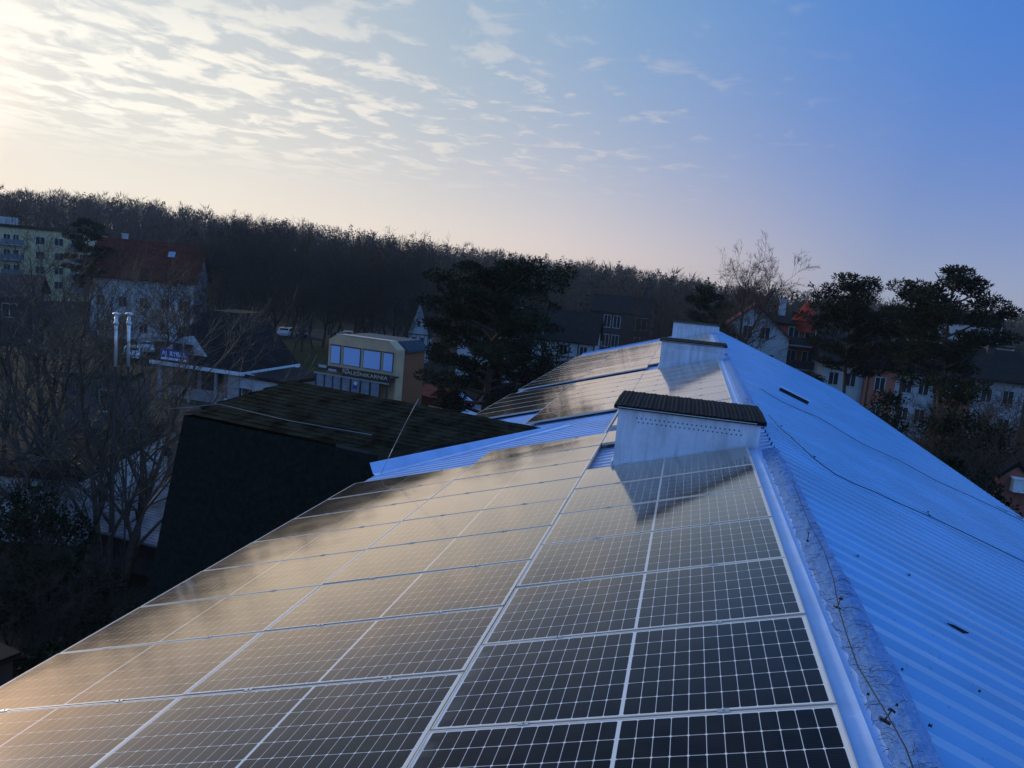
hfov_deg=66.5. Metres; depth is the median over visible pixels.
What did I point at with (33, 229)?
apartment block
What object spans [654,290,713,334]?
bare tree
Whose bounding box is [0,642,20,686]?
dark shed
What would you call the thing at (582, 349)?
window
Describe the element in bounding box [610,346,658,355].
solar panel
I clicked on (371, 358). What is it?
window
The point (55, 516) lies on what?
evergreen shrub
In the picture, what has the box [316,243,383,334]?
bare tree
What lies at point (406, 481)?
solar panel
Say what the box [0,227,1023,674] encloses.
ground
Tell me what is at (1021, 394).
bare shrub
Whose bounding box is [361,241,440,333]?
bare tree
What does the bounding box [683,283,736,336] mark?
pine tree
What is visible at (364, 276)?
bare tree
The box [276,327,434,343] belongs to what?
parking lot
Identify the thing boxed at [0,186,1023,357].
forest
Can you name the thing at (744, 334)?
bare tree
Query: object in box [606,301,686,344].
bare tree
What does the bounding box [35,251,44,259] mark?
window
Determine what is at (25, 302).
dark roofed cottage
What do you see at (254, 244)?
bare tree
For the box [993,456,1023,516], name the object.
tan garden hut
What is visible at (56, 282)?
window
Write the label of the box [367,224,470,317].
bare tree
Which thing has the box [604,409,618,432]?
mounting rail
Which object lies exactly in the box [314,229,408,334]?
bare tree
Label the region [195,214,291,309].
bare tree
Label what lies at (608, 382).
solar panel
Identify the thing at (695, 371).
solar panel
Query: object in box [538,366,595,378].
solar panel
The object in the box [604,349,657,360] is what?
solar panel
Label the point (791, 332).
window
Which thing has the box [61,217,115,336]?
pine tree
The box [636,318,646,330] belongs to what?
window
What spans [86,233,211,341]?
red roofed house
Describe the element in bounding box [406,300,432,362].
half timbered house
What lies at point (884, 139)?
sky
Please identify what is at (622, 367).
solar panel
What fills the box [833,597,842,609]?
wire holder
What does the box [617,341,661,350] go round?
solar panel
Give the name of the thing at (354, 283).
bare tree
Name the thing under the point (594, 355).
solar panel
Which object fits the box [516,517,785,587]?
solar panel
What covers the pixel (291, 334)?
bare tree
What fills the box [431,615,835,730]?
solar panel
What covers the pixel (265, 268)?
bare tree
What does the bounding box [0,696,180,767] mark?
solar panel
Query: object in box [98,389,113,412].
window
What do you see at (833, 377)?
window
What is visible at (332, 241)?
bare tree
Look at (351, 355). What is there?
window
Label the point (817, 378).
evergreen shrub
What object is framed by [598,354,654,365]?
solar panel
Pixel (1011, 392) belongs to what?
window
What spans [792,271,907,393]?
pine tree
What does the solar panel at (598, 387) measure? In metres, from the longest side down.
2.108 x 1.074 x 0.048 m
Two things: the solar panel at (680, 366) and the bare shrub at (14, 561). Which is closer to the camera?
the solar panel at (680, 366)
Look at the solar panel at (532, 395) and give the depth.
22.71 m
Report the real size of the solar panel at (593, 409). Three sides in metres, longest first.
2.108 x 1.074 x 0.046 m
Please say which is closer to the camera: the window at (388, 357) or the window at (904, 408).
the window at (388, 357)
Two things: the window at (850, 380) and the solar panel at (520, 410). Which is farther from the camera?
the window at (850, 380)
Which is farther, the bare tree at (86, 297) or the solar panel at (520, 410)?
the bare tree at (86, 297)
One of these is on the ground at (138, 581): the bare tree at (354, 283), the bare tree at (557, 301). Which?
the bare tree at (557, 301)
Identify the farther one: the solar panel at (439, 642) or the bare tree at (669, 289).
the bare tree at (669, 289)
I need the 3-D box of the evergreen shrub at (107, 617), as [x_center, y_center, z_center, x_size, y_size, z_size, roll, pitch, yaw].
[-11.810,8.072,22.853,4.235,3.232,4.137,0,10,-33]
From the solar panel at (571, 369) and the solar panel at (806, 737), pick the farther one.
the solar panel at (571, 369)
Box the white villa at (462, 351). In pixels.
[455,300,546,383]
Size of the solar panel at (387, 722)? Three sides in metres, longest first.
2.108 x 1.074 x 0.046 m
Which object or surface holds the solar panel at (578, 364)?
on the metal roofed building
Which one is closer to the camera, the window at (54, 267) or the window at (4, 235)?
the window at (4, 235)
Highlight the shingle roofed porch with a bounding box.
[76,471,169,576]
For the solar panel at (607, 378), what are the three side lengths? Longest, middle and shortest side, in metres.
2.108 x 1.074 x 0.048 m
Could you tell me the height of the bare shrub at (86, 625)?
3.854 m
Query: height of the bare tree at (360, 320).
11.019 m
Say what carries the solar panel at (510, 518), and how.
on the metal roofed building
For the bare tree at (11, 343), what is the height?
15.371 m
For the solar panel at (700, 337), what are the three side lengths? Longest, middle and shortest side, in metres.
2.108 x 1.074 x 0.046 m
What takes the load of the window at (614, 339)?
in the dark apartment house at (611, 325)
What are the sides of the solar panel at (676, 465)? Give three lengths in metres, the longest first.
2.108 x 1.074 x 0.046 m
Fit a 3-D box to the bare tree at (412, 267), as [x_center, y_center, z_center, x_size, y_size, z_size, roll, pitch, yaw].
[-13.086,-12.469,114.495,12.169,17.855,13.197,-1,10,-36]
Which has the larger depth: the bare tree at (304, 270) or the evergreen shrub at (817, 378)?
the bare tree at (304, 270)
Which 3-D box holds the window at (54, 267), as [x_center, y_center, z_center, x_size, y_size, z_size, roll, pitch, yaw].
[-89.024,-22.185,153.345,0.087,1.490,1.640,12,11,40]
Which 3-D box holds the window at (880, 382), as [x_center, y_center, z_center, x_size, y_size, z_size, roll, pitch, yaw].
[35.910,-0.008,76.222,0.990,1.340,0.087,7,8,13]
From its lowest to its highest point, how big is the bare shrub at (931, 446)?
9.245 m
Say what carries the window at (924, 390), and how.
in the terraced row
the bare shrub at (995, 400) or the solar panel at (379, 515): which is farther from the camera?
the bare shrub at (995, 400)
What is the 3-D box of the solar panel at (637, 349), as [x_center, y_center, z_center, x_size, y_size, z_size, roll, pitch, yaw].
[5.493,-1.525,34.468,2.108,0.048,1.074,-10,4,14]
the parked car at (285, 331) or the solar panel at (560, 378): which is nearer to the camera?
the solar panel at (560, 378)
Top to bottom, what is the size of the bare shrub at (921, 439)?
9.353 m
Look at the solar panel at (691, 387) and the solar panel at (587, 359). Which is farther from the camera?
the solar panel at (587, 359)
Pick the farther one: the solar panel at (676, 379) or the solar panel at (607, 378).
the solar panel at (607, 378)
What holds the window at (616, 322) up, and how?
in the dark apartment house at (611, 325)
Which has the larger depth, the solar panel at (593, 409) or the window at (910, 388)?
the window at (910, 388)
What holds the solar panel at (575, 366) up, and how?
on the metal roofed building
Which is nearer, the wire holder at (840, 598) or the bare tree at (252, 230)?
the wire holder at (840, 598)
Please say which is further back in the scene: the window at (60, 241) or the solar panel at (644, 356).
the window at (60, 241)
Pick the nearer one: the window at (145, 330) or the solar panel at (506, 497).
the solar panel at (506, 497)
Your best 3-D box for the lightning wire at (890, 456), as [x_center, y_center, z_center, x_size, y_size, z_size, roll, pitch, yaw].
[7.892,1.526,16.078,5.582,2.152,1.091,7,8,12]
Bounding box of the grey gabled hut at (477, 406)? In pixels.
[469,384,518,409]
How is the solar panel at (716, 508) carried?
on the metal roofed building
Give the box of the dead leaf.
[947,623,968,633]
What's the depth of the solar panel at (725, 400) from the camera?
14.10 m
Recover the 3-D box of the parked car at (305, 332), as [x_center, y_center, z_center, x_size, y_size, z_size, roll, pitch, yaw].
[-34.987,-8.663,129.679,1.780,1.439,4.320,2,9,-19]
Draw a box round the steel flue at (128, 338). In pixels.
[122,312,132,616]
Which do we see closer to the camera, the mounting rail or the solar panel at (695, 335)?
the mounting rail
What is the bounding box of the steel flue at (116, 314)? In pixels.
[110,312,120,618]
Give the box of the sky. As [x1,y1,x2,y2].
[0,0,1023,322]
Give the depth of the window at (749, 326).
83.62 m
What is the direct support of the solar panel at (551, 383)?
on the metal roofed building
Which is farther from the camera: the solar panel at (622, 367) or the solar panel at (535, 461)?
the solar panel at (622, 367)
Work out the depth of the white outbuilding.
36.61 m
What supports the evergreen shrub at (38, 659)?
on the ground at (138, 581)
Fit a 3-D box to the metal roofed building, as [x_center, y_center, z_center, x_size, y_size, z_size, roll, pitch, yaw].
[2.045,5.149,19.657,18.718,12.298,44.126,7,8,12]
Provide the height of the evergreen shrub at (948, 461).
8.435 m
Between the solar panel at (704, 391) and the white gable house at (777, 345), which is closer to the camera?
the solar panel at (704, 391)
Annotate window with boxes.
[3,233,10,238]
[3,303,16,317]
[35,236,44,244]
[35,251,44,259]
[35,266,44,273]
[54,238,63,245]
[54,267,62,274]
[54,281,62,288]
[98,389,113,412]
[139,323,147,333]
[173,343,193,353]
[239,387,252,395]
[330,344,341,363]
[343,346,360,366]
[362,348,381,370]
[382,351,393,372]
[579,346,587,355]
[601,334,608,346]
[603,314,611,327]
[610,335,618,346]
[612,315,620,328]
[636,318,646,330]
[742,325,752,338]
[759,327,770,339]
[787,349,796,359]
[788,326,798,336]
[801,351,811,361]
[827,371,839,385]
[846,375,856,386]
[870,404,880,414]
[873,377,885,390]
[898,406,908,420]
[902,380,911,393]
[913,408,925,421]
[917,381,929,395]
[980,389,992,402]
[1002,390,1014,404]
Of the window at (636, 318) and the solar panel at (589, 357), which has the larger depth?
the window at (636, 318)
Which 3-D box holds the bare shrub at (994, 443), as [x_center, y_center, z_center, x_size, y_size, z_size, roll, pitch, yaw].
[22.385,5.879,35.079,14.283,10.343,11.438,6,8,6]
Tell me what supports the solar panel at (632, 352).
on the metal roofed building
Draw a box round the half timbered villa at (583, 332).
[541,308,603,373]
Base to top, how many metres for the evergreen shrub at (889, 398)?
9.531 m
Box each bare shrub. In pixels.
[0,422,91,585]
[0,434,107,573]
[0,481,131,646]
[1,582,130,656]
[857,401,994,481]
[864,395,1023,480]
[888,388,1023,469]
[889,372,1023,476]
[898,403,985,467]
[900,360,1023,445]
[909,425,966,477]
[917,364,1023,464]
[920,416,1021,490]
[922,368,1023,477]
[930,408,1023,480]
[952,435,1023,517]
[964,467,1023,516]
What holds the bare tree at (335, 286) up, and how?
on the lawn at (317, 353)
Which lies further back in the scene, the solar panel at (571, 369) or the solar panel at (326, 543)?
the solar panel at (571, 369)
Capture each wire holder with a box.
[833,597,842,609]
[878,708,895,725]
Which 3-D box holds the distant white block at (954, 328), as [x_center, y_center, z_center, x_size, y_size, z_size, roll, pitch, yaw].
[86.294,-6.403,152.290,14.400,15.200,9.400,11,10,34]
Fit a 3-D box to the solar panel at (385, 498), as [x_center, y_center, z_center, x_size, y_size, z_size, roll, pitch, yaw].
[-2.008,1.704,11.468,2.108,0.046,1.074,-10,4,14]
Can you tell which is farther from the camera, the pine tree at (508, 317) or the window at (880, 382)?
the window at (880, 382)
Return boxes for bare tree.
[0,193,214,478]
[0,203,209,414]
[0,226,322,585]
[125,256,236,347]
[174,219,270,309]
[178,224,228,311]
[192,212,310,304]
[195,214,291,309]
[203,209,319,314]
[210,221,324,329]
[211,217,298,308]
[224,221,309,309]
[242,274,293,327]
[252,229,369,338]
[255,230,344,351]
[260,224,332,335]
[272,268,337,354]
[276,266,329,348]
[283,234,349,326]
[288,240,357,330]
[293,235,343,330]
[294,236,375,348]
[311,269,361,348]
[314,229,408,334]
[316,242,391,333]
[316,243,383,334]
[317,231,396,332]
[328,243,435,332]
[341,285,400,334]
[356,234,430,335]
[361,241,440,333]
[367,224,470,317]
[369,239,454,324]
[373,241,456,337]
[376,273,437,337]
[380,279,426,336]
[532,290,570,308]
[576,301,695,351]
[601,283,706,346]
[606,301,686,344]
[651,293,717,337]
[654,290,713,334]
[655,281,700,328]
[685,228,790,346]
[714,242,819,359]
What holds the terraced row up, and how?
on the ground at (138, 581)
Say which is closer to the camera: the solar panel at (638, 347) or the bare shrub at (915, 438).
the solar panel at (638, 347)
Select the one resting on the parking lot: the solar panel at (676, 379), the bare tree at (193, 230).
the bare tree at (193, 230)
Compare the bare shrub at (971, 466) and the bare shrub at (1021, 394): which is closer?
the bare shrub at (971, 466)
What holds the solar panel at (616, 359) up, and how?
on the metal roofed building
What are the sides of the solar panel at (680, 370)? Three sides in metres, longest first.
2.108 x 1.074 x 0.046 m
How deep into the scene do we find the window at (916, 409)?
76.17 m
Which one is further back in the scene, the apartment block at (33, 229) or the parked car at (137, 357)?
the apartment block at (33, 229)
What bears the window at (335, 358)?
in the pancake cafe
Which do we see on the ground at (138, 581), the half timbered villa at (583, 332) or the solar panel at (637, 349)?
the half timbered villa at (583, 332)
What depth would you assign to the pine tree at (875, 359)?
59.77 m
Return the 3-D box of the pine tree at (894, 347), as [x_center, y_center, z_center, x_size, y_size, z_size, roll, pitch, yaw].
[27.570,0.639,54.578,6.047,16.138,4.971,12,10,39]
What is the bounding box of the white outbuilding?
[0,417,176,544]
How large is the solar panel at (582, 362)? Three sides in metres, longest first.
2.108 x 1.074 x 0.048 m
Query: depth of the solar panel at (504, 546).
7.75 m
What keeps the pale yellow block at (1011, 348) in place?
on the ground at (138, 581)
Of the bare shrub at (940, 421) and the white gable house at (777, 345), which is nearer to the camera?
the bare shrub at (940, 421)
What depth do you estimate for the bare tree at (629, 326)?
84.68 m
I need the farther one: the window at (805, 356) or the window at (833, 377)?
the window at (805, 356)
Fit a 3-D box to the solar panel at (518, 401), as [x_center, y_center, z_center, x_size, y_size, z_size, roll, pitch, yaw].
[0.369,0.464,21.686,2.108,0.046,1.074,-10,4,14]
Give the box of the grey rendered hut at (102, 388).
[61,363,154,429]
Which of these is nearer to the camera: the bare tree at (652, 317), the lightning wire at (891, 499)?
the lightning wire at (891, 499)
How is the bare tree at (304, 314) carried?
on the lawn at (317, 353)
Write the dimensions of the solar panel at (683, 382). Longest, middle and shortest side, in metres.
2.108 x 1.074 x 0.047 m
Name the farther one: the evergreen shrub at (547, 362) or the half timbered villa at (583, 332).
the half timbered villa at (583, 332)
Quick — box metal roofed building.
[145,320,1023,767]
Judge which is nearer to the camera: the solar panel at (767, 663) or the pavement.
the solar panel at (767, 663)
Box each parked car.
[122,345,142,360]
[134,339,154,351]
[277,327,293,336]
[295,327,307,336]
[332,332,348,336]
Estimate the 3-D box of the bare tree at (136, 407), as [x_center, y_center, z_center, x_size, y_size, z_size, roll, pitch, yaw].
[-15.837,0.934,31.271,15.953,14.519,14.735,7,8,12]
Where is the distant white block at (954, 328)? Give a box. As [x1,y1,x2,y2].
[928,312,1003,343]
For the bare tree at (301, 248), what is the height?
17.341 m
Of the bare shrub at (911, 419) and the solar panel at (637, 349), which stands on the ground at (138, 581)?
the bare shrub at (911, 419)
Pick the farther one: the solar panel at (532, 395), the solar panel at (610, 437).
the solar panel at (532, 395)
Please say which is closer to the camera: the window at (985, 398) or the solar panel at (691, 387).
the solar panel at (691, 387)
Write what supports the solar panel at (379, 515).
on the metal roofed building
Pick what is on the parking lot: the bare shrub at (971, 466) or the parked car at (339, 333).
the parked car at (339, 333)
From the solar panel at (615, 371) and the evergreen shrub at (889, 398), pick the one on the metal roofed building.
the solar panel at (615, 371)
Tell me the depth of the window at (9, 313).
60.40 m
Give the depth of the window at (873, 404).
76.60 m
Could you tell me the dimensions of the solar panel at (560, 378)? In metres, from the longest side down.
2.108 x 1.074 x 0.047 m
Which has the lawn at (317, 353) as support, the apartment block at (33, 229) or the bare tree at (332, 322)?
the bare tree at (332, 322)
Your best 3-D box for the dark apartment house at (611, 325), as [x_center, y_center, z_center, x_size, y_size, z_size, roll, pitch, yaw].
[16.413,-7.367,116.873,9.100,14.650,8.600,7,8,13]
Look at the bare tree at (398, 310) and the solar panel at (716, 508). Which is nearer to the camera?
the solar panel at (716, 508)
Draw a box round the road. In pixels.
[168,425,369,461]
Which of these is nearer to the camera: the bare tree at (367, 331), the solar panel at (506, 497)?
the solar panel at (506, 497)
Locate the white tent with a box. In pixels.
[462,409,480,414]
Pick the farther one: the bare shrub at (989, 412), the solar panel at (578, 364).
the bare shrub at (989, 412)
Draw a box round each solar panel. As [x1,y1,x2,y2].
[0,632,261,710]
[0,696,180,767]
[60,585,320,652]
[91,672,463,767]
[140,550,364,606]
[183,606,503,695]
[203,522,399,570]
[254,499,428,541]
[264,560,530,631]
[294,481,451,518]
[323,525,551,584]
[327,465,471,499]
[367,498,567,548]
[402,477,580,520]
[407,705,858,767]
[431,460,591,497]
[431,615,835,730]
[454,445,599,479]
[474,433,606,463]
[475,397,556,414]
[478,402,550,417]
[482,557,805,644]
[486,392,562,408]
[494,387,569,403]
[503,383,574,398]
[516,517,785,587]
[518,376,583,390]
[525,402,618,423]
[526,372,588,385]
[532,369,592,381]
[536,396,618,414]
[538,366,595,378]
[541,487,771,544]
[543,363,599,375]
[545,388,633,407]
[549,361,602,372]
[552,383,636,401]
[554,359,604,369]
[558,357,607,366]
[560,379,639,395]
[560,464,761,513]
[562,355,609,364]
[566,353,612,362]
[566,374,642,390]
[571,351,614,359]
[571,371,643,386]
[573,349,617,358]
[574,446,753,488]
[581,364,648,379]
[586,361,649,374]
[590,358,651,371]
[594,356,652,368]
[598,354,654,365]
[601,352,655,362]
[602,430,615,444]
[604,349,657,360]
[606,347,658,358]
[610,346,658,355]
[612,399,732,427]
[613,344,660,353]
[615,342,661,351]
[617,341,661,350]
[633,374,723,391]
[634,370,722,388]
[638,365,720,382]
[640,362,719,378]
[643,358,718,374]
[645,379,725,394]
[649,360,659,364]
[661,334,708,343]
[666,385,728,397]
[681,333,708,338]
[688,391,730,400]
[690,335,709,339]
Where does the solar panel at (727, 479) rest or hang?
on the metal roofed building
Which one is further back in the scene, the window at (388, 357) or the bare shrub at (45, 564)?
the window at (388, 357)
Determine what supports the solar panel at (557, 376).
on the metal roofed building
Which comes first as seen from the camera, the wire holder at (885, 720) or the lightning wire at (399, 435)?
the wire holder at (885, 720)
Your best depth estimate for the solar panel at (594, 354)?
37.22 m
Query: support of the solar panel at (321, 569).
on the metal roofed building
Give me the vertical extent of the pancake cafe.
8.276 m
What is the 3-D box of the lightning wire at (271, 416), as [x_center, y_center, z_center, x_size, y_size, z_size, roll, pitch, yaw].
[-4.981,0.725,16.365,4.774,0.132,0.630,7,8,15]
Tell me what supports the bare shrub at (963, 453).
on the ground at (138, 581)
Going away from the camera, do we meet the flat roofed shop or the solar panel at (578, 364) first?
the solar panel at (578, 364)
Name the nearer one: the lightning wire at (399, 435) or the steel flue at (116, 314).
the lightning wire at (399, 435)
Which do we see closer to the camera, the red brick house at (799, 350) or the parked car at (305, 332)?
the red brick house at (799, 350)
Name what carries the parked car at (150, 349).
on the ground at (138, 581)
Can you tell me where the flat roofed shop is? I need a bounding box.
[224,367,326,399]
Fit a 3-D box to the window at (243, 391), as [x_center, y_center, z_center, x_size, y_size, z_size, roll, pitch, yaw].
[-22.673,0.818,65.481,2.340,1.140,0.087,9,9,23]
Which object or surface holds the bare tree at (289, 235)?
on the parking lot
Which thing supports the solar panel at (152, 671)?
on the metal roofed building
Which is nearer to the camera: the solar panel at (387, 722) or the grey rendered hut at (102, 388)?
the solar panel at (387, 722)
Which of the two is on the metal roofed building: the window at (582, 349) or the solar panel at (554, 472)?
the solar panel at (554, 472)
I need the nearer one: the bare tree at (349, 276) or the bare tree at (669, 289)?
the bare tree at (349, 276)
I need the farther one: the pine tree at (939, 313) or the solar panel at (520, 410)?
the pine tree at (939, 313)
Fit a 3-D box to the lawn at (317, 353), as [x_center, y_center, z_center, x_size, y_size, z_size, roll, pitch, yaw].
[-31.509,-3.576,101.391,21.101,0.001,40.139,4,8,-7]
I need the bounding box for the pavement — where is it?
[150,384,209,421]
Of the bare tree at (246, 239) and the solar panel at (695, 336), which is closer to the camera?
the solar panel at (695, 336)
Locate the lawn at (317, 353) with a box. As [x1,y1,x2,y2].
[283,341,328,371]
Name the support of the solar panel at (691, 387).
on the metal roofed building
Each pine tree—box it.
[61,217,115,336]
[413,255,579,412]
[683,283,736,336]
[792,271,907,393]
[856,308,899,406]
[876,278,958,426]
[877,264,1023,443]
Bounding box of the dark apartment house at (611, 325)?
[590,287,656,349]
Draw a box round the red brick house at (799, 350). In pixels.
[766,301,821,374]
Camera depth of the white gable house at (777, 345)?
83.23 m
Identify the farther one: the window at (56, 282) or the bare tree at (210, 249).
the window at (56, 282)
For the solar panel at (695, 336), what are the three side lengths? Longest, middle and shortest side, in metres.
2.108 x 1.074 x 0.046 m
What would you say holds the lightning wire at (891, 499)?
on the metal roofed building
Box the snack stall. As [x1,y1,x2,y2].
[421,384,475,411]
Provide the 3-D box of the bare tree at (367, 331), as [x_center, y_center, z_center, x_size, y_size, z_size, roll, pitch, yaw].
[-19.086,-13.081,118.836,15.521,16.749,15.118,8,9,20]
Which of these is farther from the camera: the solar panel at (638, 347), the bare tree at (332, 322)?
the bare tree at (332, 322)
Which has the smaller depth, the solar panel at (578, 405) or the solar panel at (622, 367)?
the solar panel at (578, 405)
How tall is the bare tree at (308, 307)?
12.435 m
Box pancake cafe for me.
[314,333,427,404]
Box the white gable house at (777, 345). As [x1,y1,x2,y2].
[725,299,792,363]
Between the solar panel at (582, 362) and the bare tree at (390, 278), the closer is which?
the solar panel at (582, 362)
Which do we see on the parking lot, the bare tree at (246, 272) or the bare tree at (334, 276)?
the bare tree at (334, 276)
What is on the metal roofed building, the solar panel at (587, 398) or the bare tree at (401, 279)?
the solar panel at (587, 398)
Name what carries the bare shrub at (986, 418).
on the ground at (138, 581)
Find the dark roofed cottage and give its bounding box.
[0,273,51,346]
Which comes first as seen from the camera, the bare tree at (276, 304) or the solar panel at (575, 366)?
the solar panel at (575, 366)
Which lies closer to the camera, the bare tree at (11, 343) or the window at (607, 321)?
the bare tree at (11, 343)
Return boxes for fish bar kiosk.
[149,309,299,403]
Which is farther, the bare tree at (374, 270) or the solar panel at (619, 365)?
the bare tree at (374, 270)
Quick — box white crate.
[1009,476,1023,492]
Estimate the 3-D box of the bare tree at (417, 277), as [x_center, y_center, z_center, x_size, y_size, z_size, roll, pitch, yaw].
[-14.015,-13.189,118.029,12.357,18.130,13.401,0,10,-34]
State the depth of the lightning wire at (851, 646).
3.84 m
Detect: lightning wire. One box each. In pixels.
[168,404,370,434]
[381,399,418,473]
[760,388,1023,521]
[769,415,1023,561]
[792,479,913,767]
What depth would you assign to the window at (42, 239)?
150.08 m
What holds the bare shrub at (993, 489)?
on the ground at (138, 581)
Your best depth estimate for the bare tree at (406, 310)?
106.82 m
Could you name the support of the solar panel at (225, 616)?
on the metal roofed building
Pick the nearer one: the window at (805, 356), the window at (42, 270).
the window at (805, 356)
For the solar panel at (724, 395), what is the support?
on the metal roofed building
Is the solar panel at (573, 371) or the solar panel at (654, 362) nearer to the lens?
the solar panel at (654, 362)
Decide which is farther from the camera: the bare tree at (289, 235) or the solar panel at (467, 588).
the bare tree at (289, 235)
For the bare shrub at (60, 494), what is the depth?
30.93 m
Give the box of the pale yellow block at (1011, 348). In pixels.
[906,337,1015,350]
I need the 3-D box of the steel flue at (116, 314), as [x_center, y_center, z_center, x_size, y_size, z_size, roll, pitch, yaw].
[-13.835,3.157,27.114,0.260,11.318,0.247,7,8,12]
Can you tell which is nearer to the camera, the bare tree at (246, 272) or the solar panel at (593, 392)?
the solar panel at (593, 392)
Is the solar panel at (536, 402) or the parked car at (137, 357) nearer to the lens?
the solar panel at (536, 402)
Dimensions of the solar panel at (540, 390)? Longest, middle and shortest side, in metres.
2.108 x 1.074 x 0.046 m
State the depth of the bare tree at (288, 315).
126.12 m
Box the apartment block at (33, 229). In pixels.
[0,216,109,301]
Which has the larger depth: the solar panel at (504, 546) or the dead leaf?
the solar panel at (504, 546)
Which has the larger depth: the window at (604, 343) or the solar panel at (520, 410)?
the window at (604, 343)
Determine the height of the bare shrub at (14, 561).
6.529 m
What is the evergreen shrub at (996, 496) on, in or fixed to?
on the ground at (138, 581)
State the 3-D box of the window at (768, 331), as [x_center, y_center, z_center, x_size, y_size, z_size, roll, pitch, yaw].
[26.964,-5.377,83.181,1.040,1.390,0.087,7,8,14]
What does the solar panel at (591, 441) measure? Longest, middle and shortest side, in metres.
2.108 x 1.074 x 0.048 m
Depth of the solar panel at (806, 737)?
3.75 m
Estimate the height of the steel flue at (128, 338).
11.339 m
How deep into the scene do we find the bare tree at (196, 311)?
76.26 m
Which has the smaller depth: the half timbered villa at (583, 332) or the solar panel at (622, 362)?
the solar panel at (622, 362)
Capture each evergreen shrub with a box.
[0,481,118,620]
[13,624,90,678]
[29,595,143,657]
[526,354,561,383]
[809,373,826,382]
[865,388,910,433]
[913,379,991,465]
[933,453,969,475]
[958,419,1022,479]
[964,468,1021,514]
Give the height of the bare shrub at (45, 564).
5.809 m
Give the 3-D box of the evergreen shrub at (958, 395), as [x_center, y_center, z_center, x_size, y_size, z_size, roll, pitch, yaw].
[21.711,4.984,38.994,3.942,10.696,3.591,-2,11,-40]
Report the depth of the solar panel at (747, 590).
5.49 m
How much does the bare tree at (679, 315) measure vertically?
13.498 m
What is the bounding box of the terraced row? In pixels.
[810,332,1023,452]
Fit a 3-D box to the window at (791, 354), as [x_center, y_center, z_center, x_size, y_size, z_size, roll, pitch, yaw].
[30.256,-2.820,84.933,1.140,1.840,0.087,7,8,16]
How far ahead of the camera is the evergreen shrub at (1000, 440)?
37.49 m
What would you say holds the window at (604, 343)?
in the dark apartment house at (611, 325)
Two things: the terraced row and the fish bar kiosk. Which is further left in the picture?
the fish bar kiosk

